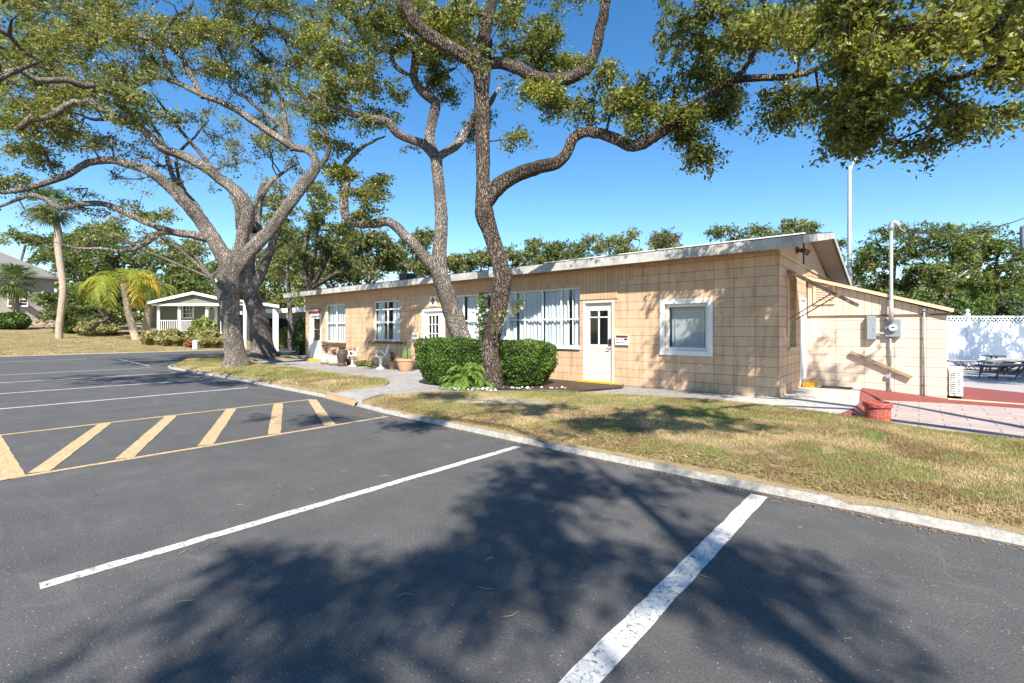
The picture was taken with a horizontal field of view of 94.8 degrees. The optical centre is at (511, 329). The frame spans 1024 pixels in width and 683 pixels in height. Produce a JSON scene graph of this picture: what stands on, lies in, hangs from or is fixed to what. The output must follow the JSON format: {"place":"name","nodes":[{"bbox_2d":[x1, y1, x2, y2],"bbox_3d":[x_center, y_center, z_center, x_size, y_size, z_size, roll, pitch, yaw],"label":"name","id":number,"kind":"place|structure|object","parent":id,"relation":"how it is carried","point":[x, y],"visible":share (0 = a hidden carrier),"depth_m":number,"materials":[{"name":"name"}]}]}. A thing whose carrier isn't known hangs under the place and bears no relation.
{"place":"outdoors","nodes":[
{"label":"outdoors","id":0,"kind":"place"},
{"bbox_2d":[0,320,279,355],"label":"lawn","id":1,"kind":"structure","parent":0,"point":[34,329],"depth_m":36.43,"materials":[{"name":"plant"}]},
{"bbox_2d":[0,311,32,329],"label":"shrub","id":2,"kind":"object","parent":1,"relation":"on","point":[14,320],"visible":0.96,"depth_m":48.22,"materials":[{"name":"green plant"}]},
{"bbox_2d":[0,263,44,311],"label":"palm tree","id":3,"kind":"object","parent":1,"relation":"on","point":[12,291],"visible":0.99,"depth_m":49.49,"materials":[{"name":"green plant"}]},
{"bbox_2d":[0,225,53,262],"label":"oak tree","id":4,"kind":"object","parent":1,"relation":"on","point":[16,235],"visible":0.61,"depth_m":68.93,"materials":[{"name":"green plant"}]},
{"bbox_2d":[0,252,57,324],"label":"two storey house","id":5,"kind":"structure","parent":1,"relation":"on","point":[46,279],"depth_m":58.30,"materials":[{"name":"beige"}]},
{"bbox_2d":[19,185,80,337],"bbox_3d":[-38.515,-5.313,39.541,4.367,13.454,4.023,0,0,41],"label":"palm tree","id":6,"kind":"object","parent":1,"relation":"on","point":[48,192],"visible":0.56,"depth_m":39.30,"materials":[{"name":"plant"}]},
{"bbox_2d":[25,217,132,319],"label":"oak tree","id":7,"kind":"object","parent":1,"relation":"on","point":[43,257],"visible":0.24,"depth_m":59.30,"materials":[{"name":"green plant"}]},
{"bbox_2d":[27,267,147,334],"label":"oak tree","id":8,"kind":"object","parent":1,"relation":"on","point":[77,312],"visible":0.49,"depth_m":45.27,"materials":[{"name":"green plant"}]},
{"bbox_2d":[73,320,119,335],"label":"shrub","id":9,"kind":"object","parent":1,"relation":"on","point":[96,331],"visible":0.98,"depth_m":43.09,"materials":[{"name":"green plant"}]},
{"bbox_2d":[39,221,168,329],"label":"oak tree","id":10,"kind":"object","parent":1,"relation":"on","point":[76,264],"visible":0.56,"depth_m":50.63,"materials":[{"name":"green plant"}]},
{"bbox_2d":[77,268,167,339],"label":"palm tree","id":11,"kind":"object","parent":1,"relation":"on","point":[130,319],"visible":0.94,"depth_m":40.25,"materials":[{"name":"green plant"}]},
{"bbox_2d":[138,328,158,344],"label":"shrub","id":12,"kind":"object","parent":1,"relation":"on","point":[146,337],"visible":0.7,"depth_m":35.94,"materials":[{"name":"green plant"}]},
{"bbox_2d":[121,276,178,335],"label":"palm tree","id":13,"kind":"object","parent":1,"relation":"on","point":[147,318],"visible":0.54,"depth_m":42.76,"materials":[{"name":"green plant"}]},
{"bbox_2d":[123,252,217,310],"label":"oak tree","id":14,"kind":"object","parent":1,"relation":"on","point":[188,281],"visible":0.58,"depth_m":49.20,"materials":[{"name":"green plant"}]},
{"bbox_2d":[154,328,190,346],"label":"shrub","id":15,"kind":"object","parent":1,"relation":"on","point":[171,337],"visible":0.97,"depth_m":35.51,"materials":[{"name":"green plant"}]},
{"bbox_2d":[82,190,286,306],"bbox_3d":[-28.328,-5.397,39.856,18.175,13.255,3.888,0,0,7],"label":"oak tree","id":16,"kind":"object","parent":1,"relation":"on","point":[114,236],"visible":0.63,"depth_m":39.96,"materials":[{"name":"green plant"}]},
{"bbox_2d":[147,239,242,299],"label":"oak tree","id":17,"kind":"object","parent":1,"relation":"on","point":[198,252],"visible":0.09,"depth_m":61.48,"materials":[{"name":"green plant"}]},
{"bbox_2d":[186,313,219,338],"bbox_3d":[-24.470,0.147,37.466,2.756,2.900,2.224,0,0,41],"label":"shrub","id":18,"kind":"object","parent":1,"relation":"on","point":[196,327],"visible":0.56,"depth_m":36.94,"materials":[{"name":"green plant"}]},
{"bbox_2d":[193,330,223,347],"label":"shrub","id":19,"kind":"object","parent":1,"relation":"on","point":[209,338],"visible":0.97,"depth_m":34.99,"materials":[{"name":"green plant"}]},
{"bbox_2d":[147,291,285,338],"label":"porch house","id":20,"kind":"structure","parent":1,"relation":"on","point":[180,312],"depth_m":43.86,"materials":[{"name":"white"}]},
{"bbox_2d":[269,312,305,339],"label":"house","id":21,"kind":"structure","parent":1,"relation":"on","point":[283,322],"depth_m":47.00,"materials":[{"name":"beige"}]},
{"bbox_2d":[173,355,389,393],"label":"lawn","id":22,"kind":"structure","parent":0,"point":[323,391],"depth_m":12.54,"materials":[{"name":"plant"}]},
{"bbox_2d":[0,0,349,367],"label":"oak tree","id":23,"kind":"object","parent":22,"relation":"on","point":[49,109],"visible":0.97,"depth_m":16.18,"materials":[{"name":"green plant"}]},
{"bbox_2d":[218,95,307,357],"bbox_3d":[-12.851,-5.429,24.800,5.347,13.983,3.717,0,0,10],"label":"oak tree","id":24,"kind":"object","parent":22,"relation":"on","point":[261,343],"visible":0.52,"depth_m":23.87,"materials":[{"name":"green plant"}]},
{"bbox_2d":[253,360,749,405],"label":"walkway","id":25,"kind":"structure","parent":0,"point":[412,381],"depth_m":11.04,"materials":[{"name":"concrete"}]},
{"bbox_2d":[396,342,414,370],"bbox_3d":[-3.612,0.908,15.998,0.648,1.000,0.648,0,0,41],"label":"plant pot","id":26,"kind":"object","parent":25,"relation":"on","point":[405,362],"visible":0.99,"depth_m":15.84,"materials":[{"name":"ceramic"}]},
{"bbox_2d":[437,379,621,390],"bbox_3d":[0.198,1.420,11.784,4.700,0.160,2.600,0,0,41],"label":"planting bed","id":27,"kind":"object","parent":25,"relation":"on","point":[570,385],"visible":0.17,"depth_m":11.28,"materials":[{"name":"brown soil"}]},
{"bbox_2d":[277,0,520,364],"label":"oak tree","id":28,"kind":"object","parent":27,"relation":"on","point":[362,81],"visible":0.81,"depth_m":12.28,"materials":[{"name":"green plant"}]},
{"bbox_2d":[413,336,481,385],"bbox_3d":[-1.566,0.801,11.916,1.638,1.291,1.525,0,0,41],"label":"hedge","id":29,"kind":"object","parent":27,"relation":"on","point":[436,358],"visible":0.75,"depth_m":11.41,"materials":[{"name":"green plant"}]},
{"bbox_2d":[447,363,484,386],"bbox_3d":[-1.009,1.064,10.888,0.918,0.525,0.889,0,0,41],"label":"fern","id":30,"kind":"object","parent":27,"relation":"on","point":[466,371],"visible":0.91,"depth_m":10.77,"materials":[{"name":"green plant"}]},
{"bbox_2d":[470,292,490,364],"bbox_3d":[-0.779,0.206,12.147,0.605,2.388,0.608,0,0,26],"label":"climbing plant","id":31,"kind":"object","parent":27,"relation":"on","point":[483,309],"visible":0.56,"depth_m":12.10,"materials":[{"name":"green plant"}]},
{"bbox_2d":[499,338,558,386],"bbox_3d":[0.255,0.830,11.446,1.709,1.276,1.477,0,0,41],"label":"hedge","id":32,"kind":"object","parent":27,"relation":"on","point":[528,362],"visible":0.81,"depth_m":10.92,"materials":[{"name":"green plant"}]},
{"bbox_2d":[332,0,976,389],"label":"oak tree","id":33,"kind":"object","parent":27,"relation":"on","point":[858,126],"visible":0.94,"depth_m":9.47,"materials":[{"name":"green plant"}]},
{"bbox_2d":[436,383,623,391],"bbox_3d":[0.238,1.345,11.273,4.664,0.056,1.602,0,0,17],"label":"bed edging","id":34,"kind":"object","parent":25,"relation":"on","point":[585,390],"visible":0.6,"depth_m":10.50,"materials":[{"name":"black metal"}]},
{"bbox_2d":[0,348,1023,682],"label":"parking lot","id":35,"kind":"structure","parent":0,"point":[308,596],"depth_m":3.03,"materials":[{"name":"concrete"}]},
{"bbox_2d":[0,434,25,479],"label":"parking line","id":36,"kind":"object","parent":35,"relation":"on","point":[10,468],"visible":1,"depth_m":5.17,"materials":[{"name":"yellow paint"}]},
{"bbox_2d":[29,423,110,472],"bbox_3d":[-5.713,1.494,6.214,0.179,0.001,2.963,0,0,-31],"label":"parking line","id":37,"kind":"object","parent":35,"relation":"on","point":[53,461],"visible":1,"depth_m":5.82,"materials":[{"name":"yellow paint"}]},
{"bbox_2d":[115,415,176,458],"bbox_3d":[-5.198,1.494,6.811,0.181,0.001,3.025,0,0,-27],"label":"parking line","id":38,"kind":"object","parent":35,"relation":"on","point":[135,448],"visible":1,"depth_m":6.40,"materials":[{"name":"yellow paint"}]},
{"bbox_2d":[2,399,312,434],"bbox_3d":[-5.774,1.496,8.385,0.100,0.001,4.550,0,0,41],"label":"parking line","id":39,"kind":"object","parent":35,"relation":"on","point":[146,418],"visible":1,"depth_m":7.92,"materials":[{"name":"yellow paint"}]},
{"bbox_2d":[12,416,388,478],"bbox_3d":[-3.590,1.496,6.434,0.096,0.001,4.450,0,0,41],"label":"parking line","id":40,"kind":"object","parent":35,"relation":"on","point":[191,448],"visible":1,"depth_m":5.87,"materials":[{"name":"yellow paint"}]},
{"bbox_2d":[197,409,235,445],"bbox_3d":[-4.621,1.494,7.478,0.181,0.001,3.072,0,0,-25],"label":"parking line","id":41,"kind":"object","parent":35,"relation":"on","point":[213,433],"visible":1,"depth_m":7.11,"materials":[{"name":"yellow paint"}]},
{"bbox_2d":[168,364,325,397],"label":"kerb","id":42,"kind":"structure","parent":35,"relation":"on","point":[264,384],"depth_m":13.04,"materials":[{"name":"concrete"}]},
{"bbox_2d":[240,300,278,350],"bbox_3d":[-19.126,-0.384,35.598,2.875,3.869,9.559,0,0,-30],"label":"carport","id":43,"kind":"object","parent":35,"relation":"on","point":[275,325],"visible":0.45,"depth_m":32.56,"materials":[{"name":"white paint"}]},
{"bbox_2d":[240,307,305,340],"bbox_3d":[-20.090,-0.281,41.532,6.728,3.661,18.820,0,0,-30],"label":"carport","id":44,"kind":"object","parent":35,"relation":"on","point":[298,309],"visible":0.13,"depth_m":36.34,"materials":[{"name":"white paint"}]},
{"bbox_2d":[268,403,282,433],"bbox_3d":[-4.061,1.494,8.128,0.181,0.001,3.072,0,0,-25],"label":"parking line","id":45,"kind":"object","parent":35,"relation":"on","point":[275,425],"visible":1,"depth_m":7.82,"materials":[{"name":"yellow paint"}]},
{"bbox_2d":[39,446,519,588],"bbox_3d":[-1.338,1.496,4.391,0.113,0.001,4.340,0,0,41],"label":"parking line","id":46,"kind":"object","parent":35,"relation":"on","point":[79,574],"visible":1,"depth_m":3.52,"materials":[{"name":"white paint"}]},
{"bbox_2d":[256,193,309,299],"bbox_3d":[-17.159,-4.574,35.874,6.239,12.070,3.706,0,0,26],"label":"oak tree","id":47,"kind":"object","parent":35,"relation":"on","point":[296,281],"visible":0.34,"depth_m":35.51,"materials":[{"name":"green plant"}]},
{"bbox_2d":[268,245,298,350],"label":"oak tree","id":48,"kind":"object","parent":35,"relation":"on","point":[280,271],"visible":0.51,"depth_m":30.95,"materials":[{"name":"green plant"}]},
{"bbox_2d":[292,317,305,354],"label":"shrub","id":49,"kind":"object","parent":35,"relation":"on","point":[299,338],"visible":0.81,"depth_m":27.68,"materials":[{"name":"green plant"}]},
{"bbox_2d":[308,399,334,424],"bbox_3d":[-3.557,1.494,8.711,0.178,0.001,3.018,0,0,-28],"label":"parking line","id":50,"kind":"object","parent":35,"relation":"on","point":[323,416],"visible":1,"depth_m":8.38,"materials":[{"name":"yellow paint"}]},
{"bbox_2d":[283,179,371,290],"bbox_3d":[-11.959,-4.085,30.265,5.766,11.021,4.676,0,0,41],"label":"oak tree","id":51,"kind":"object","parent":35,"relation":"on","point":[326,242],"visible":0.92,"depth_m":29.57,"materials":[{"name":"green plant"}]},
{"bbox_2d":[318,226,410,286],"bbox_3d":[-10.342,-2.962,32.857,6.403,8.744,4.096,0,0,2],"label":"oak tree","id":52,"kind":"object","parent":35,"relation":"on","point":[383,245],"visible":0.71,"depth_m":32.68,"materials":[{"name":"green plant"}]},
{"bbox_2d":[370,225,434,277],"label":"oak tree","id":53,"kind":"object","parent":35,"relation":"on","point":[424,239],"visible":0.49,"depth_m":35.34,"materials":[{"name":"green plant"}]},
{"bbox_2d":[393,254,452,277],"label":"oak tree","id":54,"kind":"object","parent":35,"relation":"on","point":[424,272],"visible":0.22,"depth_m":41.47,"materials":[{"name":"green plant"}]},
{"bbox_2d":[447,252,469,273],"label":"oak tree","id":55,"kind":"object","parent":35,"relation":"on","point":[454,261],"visible":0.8,"depth_m":37.83,"materials":[{"name":"green plant"}]},
{"bbox_2d":[447,247,491,273],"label":"oak tree","id":56,"kind":"object","parent":35,"relation":"on","point":[470,260],"visible":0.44,"depth_m":44.03,"materials":[{"name":"green plant"}]},
{"bbox_2d":[476,235,552,268],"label":"oak tree","id":57,"kind":"object","parent":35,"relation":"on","point":[517,258],"visible":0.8,"depth_m":39.88,"materials":[{"name":"green plant"}]},
{"bbox_2d":[530,238,583,263],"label":"oak tree","id":58,"kind":"object","parent":35,"relation":"on","point":[552,254],"visible":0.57,"depth_m":45.91,"materials":[{"name":"green plant"}]},
{"bbox_2d":[558,225,682,259],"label":"oak tree","id":59,"kind":"object","parent":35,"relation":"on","point":[600,247],"visible":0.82,"depth_m":41.55,"materials":[{"name":"green plant"}]},
{"bbox_2d":[559,494,766,682],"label":"parking line","id":60,"kind":"object","parent":35,"relation":"on","point":[603,657],"visible":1,"depth_m":2.54,"materials":[{"name":"white paint"}]},
{"bbox_2d":[352,409,1023,549],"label":"leaf litter","id":61,"kind":"object","parent":35,"relation":"on","point":[920,528],"visible":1,"depth_m":4.31,"materials":[{"name":"brown plant"}]},
{"bbox_2d":[356,402,1023,545],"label":"kerb","id":62,"kind":"structure","parent":35,"relation":"on","point":[988,532],"depth_m":4.31,"materials":[{"name":"concrete"}]},
{"bbox_2d":[0,0,1023,319],"label":"sky","id":63,"kind":"structure","parent":0,"point":[603,187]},
{"bbox_2d":[362,390,1023,533],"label":"lawn","id":64,"kind":"structure","parent":0,"point":[855,499],"depth_m":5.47,"materials":[{"name":"plant"}]},
{"bbox_2d":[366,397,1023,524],"bbox_3d":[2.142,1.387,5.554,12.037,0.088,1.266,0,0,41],"label":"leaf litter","id":65,"kind":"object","parent":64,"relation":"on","point":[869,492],"visible":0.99,"depth_m":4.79,"materials":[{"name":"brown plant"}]},
{"bbox_2d":[719,385,860,413],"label":"slab","id":66,"kind":"structure","parent":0,"point":[837,400],"depth_m":9.03,"materials":[{"name":"concrete"}]},
{"bbox_2d":[884,400,1023,438],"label":"patio","id":67,"kind":"structure","parent":0,"point":[997,421],"depth_m":8.10,"materials":[{"name":"grey concrete"}]},
{"bbox_2d":[862,400,893,421],"bbox_3d":[5.757,1.325,7.420,0.390,0.370,0.390,0,0,41],"label":"planter","id":68,"kind":"object","parent":67,"relation":"on","point":[877,409],"visible":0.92,"depth_m":7.29,"materials":[{"name":"red ceramic"}]},
{"bbox_2d":[807,388,1023,416],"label":"ramp","id":69,"kind":"structure","parent":67,"relation":"on","point":[858,409],"depth_m":9.86,"materials":[{"name":"red paint"}]},
{"bbox_2d":[947,366,1023,397],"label":"pool deck","id":70,"kind":"structure","parent":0,"point":[972,378],"depth_m":13.91,"materials":[{"name":"grey concrete"}]},
{"bbox_2d":[947,309,1023,365],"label":"vinyl fence","id":71,"kind":"object","parent":70,"relation":"on","point":[968,339],"visible":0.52,"depth_m":19.58,"materials":[{"name":"white plastic"}]},
{"bbox_2d":[947,387,1023,403],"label":"painted floor","id":72,"kind":"structure","parent":70,"relation":"on","point":[972,393],"depth_m":10.71,"materials":[{"name":"red paint"}]},
{"bbox_2d":[947,366,962,398],"bbox_3d":[9.836,1.170,10.461,0.220,0.660,0.808,0,0,41],"label":"air conditioner","id":73,"kind":"object","parent":72,"relation":"on","point":[954,380],"visible":0.98,"depth_m":10.19,"materials":[{"name":"white paint"}]},
{"bbox_2d":[973,363,1023,379],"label":"picnic table","id":74,"kind":"object","parent":70,"relation":"on","point":[1011,365],"visible":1,"depth_m":14.28,"materials":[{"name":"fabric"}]},
{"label":"ground","id":75,"kind":"structure","parent":0,"visible":0},
{"bbox_2d":[438,375,472,390],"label":"fern","id":76,"kind":"object","parent":75,"relation":"on","point":[453,384],"visible":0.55,"depth_m":10.78,"materials":[{"name":"green plant"}]},
{"bbox_2d":[455,371,493,390],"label":"fern","id":77,"kind":"object","parent":75,"relation":"on","point":[473,382],"visible":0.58,"depth_m":10.64,"materials":[{"name":"green plant"}]},
{"bbox_2d":[54,274,1012,322],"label":"woods","id":78,"kind":"object","parent":75,"relation":"on","point":[56,283],"visible":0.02,"depth_m":77.31,"materials":[{"name":"green plant"}]},
{"bbox_2d":[283,232,953,397],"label":"clubhouse","id":79,"kind":"structure","parent":75,"relation":"on","point":[712,317],"depth_m":11.08,"materials":[{"name":"beige paint"}]},
{"bbox_2d":[310,314,320,358],"bbox_3d":[-9.004,0.361,21.707,1.096,2.158,0.142,0,0,41],"label":"door","id":80,"kind":"structure","parent":79,"relation":"in","point":[315,348],"depth_m":21.84,"materials":[{"name":"white paint"}]},
{"bbox_2d":[321,304,345,344],"bbox_3d":[-7.707,-0.229,20.570,1.950,1.738,0.270,0,0,41],"label":"window frame","id":81,"kind":"structure","parent":79,"relation":"in","point":[337,311],"depth_m":20.59,"materials":[{"name":"white paint"}]},
{"bbox_2d":[368,300,402,343],"bbox_3d":[-4.785,-0.284,18.063,2.150,1.628,0.295,0,0,41],"label":"window frame","id":82,"kind":"structure","parent":79,"relation":"in","point":[381,309],"depth_m":18.08,"materials":[{"name":"white paint"}]},
{"bbox_2d":[422,308,444,338],"bbox_3d":[-2.683,0.341,16.251,1.196,2.118,0.142,0,0,41],"label":"door","id":83,"kind":"structure","parent":79,"relation":"in","point":[426,313],"depth_m":16.32,"materials":[{"name":"white paint"}]},
{"bbox_2d":[450,287,579,348],"bbox_3d":[-0.132,-0.299,14.079,5.200,1.638,0.243,0,0,41],"label":"window","id":84,"kind":"structure","parent":79,"relation":"in","point":[557,319],"depth_m":13.40,"materials":[{"name":"white glass"}]},
{"bbox_2d":[583,300,613,381],"bbox_3d":[2.222,0.311,12.017,0.896,2.098,0.142,0,0,41],"label":"door","id":85,"kind":"structure","parent":79,"relation":"in","point":[598,359],"depth_m":12.03,"materials":[{"name":"white paint"}]},
{"bbox_2d":[660,297,712,356],"bbox_3d":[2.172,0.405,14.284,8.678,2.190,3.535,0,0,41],"label":"window frame","id":86,"kind":"structure","parent":79,"relation":"in","point":[692,326],"depth_m":10.64,"materials":[{"name":"white paint"}]},
{"bbox_2d":[787,275,798,350],"bbox_3d":[6.000,-0.340,10.222,0.240,1.580,0.940,0,0,41],"label":"window frame","id":87,"kind":"structure","parent":79,"relation":"in","point":[788,283],"depth_m":10.48,"materials":[{"name":"white paint"}]},
{"bbox_2d":[800,297,806,384],"bbox_3d":[6.898,0.270,11.268,0.132,2.060,0.760,0,0,41],"label":"door","id":88,"kind":"structure","parent":79,"relation":"in","point":[803,301],"depth_m":11.44,"materials":[{"name":"white paint"}]},
{"bbox_2d":[787,270,859,318],"bbox_3d":[6.488,-0.729,9.814,1.150,1.041,0.960,0,0,41],"label":"awning","id":89,"kind":"object","parent":79,"relation":"attached to","point":[823,288],"depth_m":9.53,"materials":[{"name":"brown wood"}]},
{"bbox_2d":[866,316,875,339],"bbox_3d":[8.143,-0.037,10.677,0.173,0.542,0.148,0,0,41],"label":"electrical box","id":90,"kind":"object","parent":79,"relation":"attached to","point":[870,327],"visible":1,"depth_m":10.63,"materials":[{"name":"grey metal"}]},
{"bbox_2d":[850,351,912,378],"bbox_3d":[8.280,0.781,10.595,1.115,0.580,0.093,0,0,41],"label":"handrail","id":91,"kind":"object","parent":79,"relation":"attached to","point":[881,364],"visible":1,"depth_m":10.54,"materials":[{"name":"brown wood"}]},
{"bbox_2d":[876,319,900,336],"bbox_3d":[8.355,-0.037,10.465,0.433,0.389,0.192,0,0,41],"label":"electric meter","id":92,"kind":"object","parent":79,"relation":"attached to","point":[892,328],"visible":0.99,"depth_m":10.38,"materials":[{"name":"grey metal"}]},
{"bbox_2d":[888,220,899,321],"bbox_3d":[8.400,-1.294,10.357,0.215,2.233,0.112,0,0,41],"label":"service mast","id":93,"kind":"object","parent":79,"relation":"attached to","point":[891,300],"visible":1,"depth_m":10.36,"materials":[{"name":"metal"}]},
{"bbox_2d":[700,217,823,242],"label":"oak tree","id":94,"kind":"object","parent":75,"relation":"on","point":[803,225],"visible":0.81,"depth_m":33.60,"materials":[{"name":"green plant"}]},
{"bbox_2d":[847,158,856,282],"bbox_3d":[21.744,-4.660,30.000,0.800,12.520,0.300,0,0,0],"label":"street lamp","id":95,"kind":"object","parent":75,"relation":"on","point":[849,215],"visible":0.42,"depth_m":29.90,"materials":[{"name":"metal"}]},
{"bbox_2d":[837,237,877,287],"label":"oak tree","id":96,"kind":"object","parent":75,"relation":"on","point":[840,244],"visible":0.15,"depth_m":36.11,"materials":[{"name":"green plant"}]},
{"bbox_2d":[846,221,931,296],"bbox_3d":[23.868,-2.876,30.056,3.445,8.553,6.045,0,0,78],"label":"oak tree","id":97,"kind":"object","parent":75,"relation":"on","point":[868,258],"visible":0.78,"depth_m":29.69,"materials":[{"name":"green plant"}]},
{"bbox_2d":[765,0,1023,178],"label":"oak tree","id":98,"kind":"object","parent":75,"relation":"on","point":[971,28],"visible":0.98,"depth_m":5.74,"materials":[{"name":"green plant"}]},
{"bbox_2d":[878,285,938,304],"bbox_3d":[21.348,-0.219,26.180,4.341,4.474,3.665,0,0,41],"label":"shrub","id":99,"kind":"object","parent":75,"relation":"on","point":[919,298],"visible":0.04,"depth_m":25.49,"materials":[{"name":"green plant"}]},
{"bbox_2d":[893,220,1008,305],"bbox_3d":[25.362,-2.448,27.047,7.555,7.748,3.618,0,0,-17],"label":"oak tree","id":100,"kind":"object","parent":75,"relation":"on","point":[964,251],"visible":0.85,"depth_m":26.39,"materials":[{"name":"green plant"}]},
{"bbox_2d":[932,291,985,321],"bbox_3d":[22.740,0.094,24.007,2.759,4.108,2.140,0,0,41],"label":"shrub","id":101,"kind":"object","parent":75,"relation":"on","point":[959,307],"visible":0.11,"depth_m":23.62,"materials":[{"name":"green plant"}]},
{"bbox_2d":[972,294,1000,321],"bbox_3d":[25.149,0.096,25.043,2.932,4.004,2.210,0,0,41],"label":"shrub","id":102,"kind":"object","parent":75,"relation":"on","point":[992,310],"visible":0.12,"depth_m":24.71,"materials":[{"name":"green plant"}]},
{"bbox_2d":[961,226,1023,305],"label":"oak tree","id":103,"kind":"object","parent":75,"relation":"on","point":[1003,283],"visible":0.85,"depth_m":26.27,"materials":[{"name":"green plant"}]},
{"bbox_2d":[992,285,1023,321],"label":"shrub","id":104,"kind":"object","parent":75,"relation":"on","point":[1013,308],"visible":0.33,"depth_m":23.88,"materials":[{"name":"green plant"}]},
{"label":"driveway","id":105,"kind":"structure","parent":0,"visible":0},
{"bbox_2d":[229,245,320,313],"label":"oak tree","id":106,"kind":"object","parent":105,"relation":"on","point":[276,298],"visible":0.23,"depth_m":58.64,"materials":[{"name":"green plant"}]},
{"bbox_2d":[290,235,396,289],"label":"oak tree","id":107,"kind":"object","parent":105,"relation":"on","point":[326,272],"visible":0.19,"depth_m":47.10,"materials":[{"name":"green plant"}]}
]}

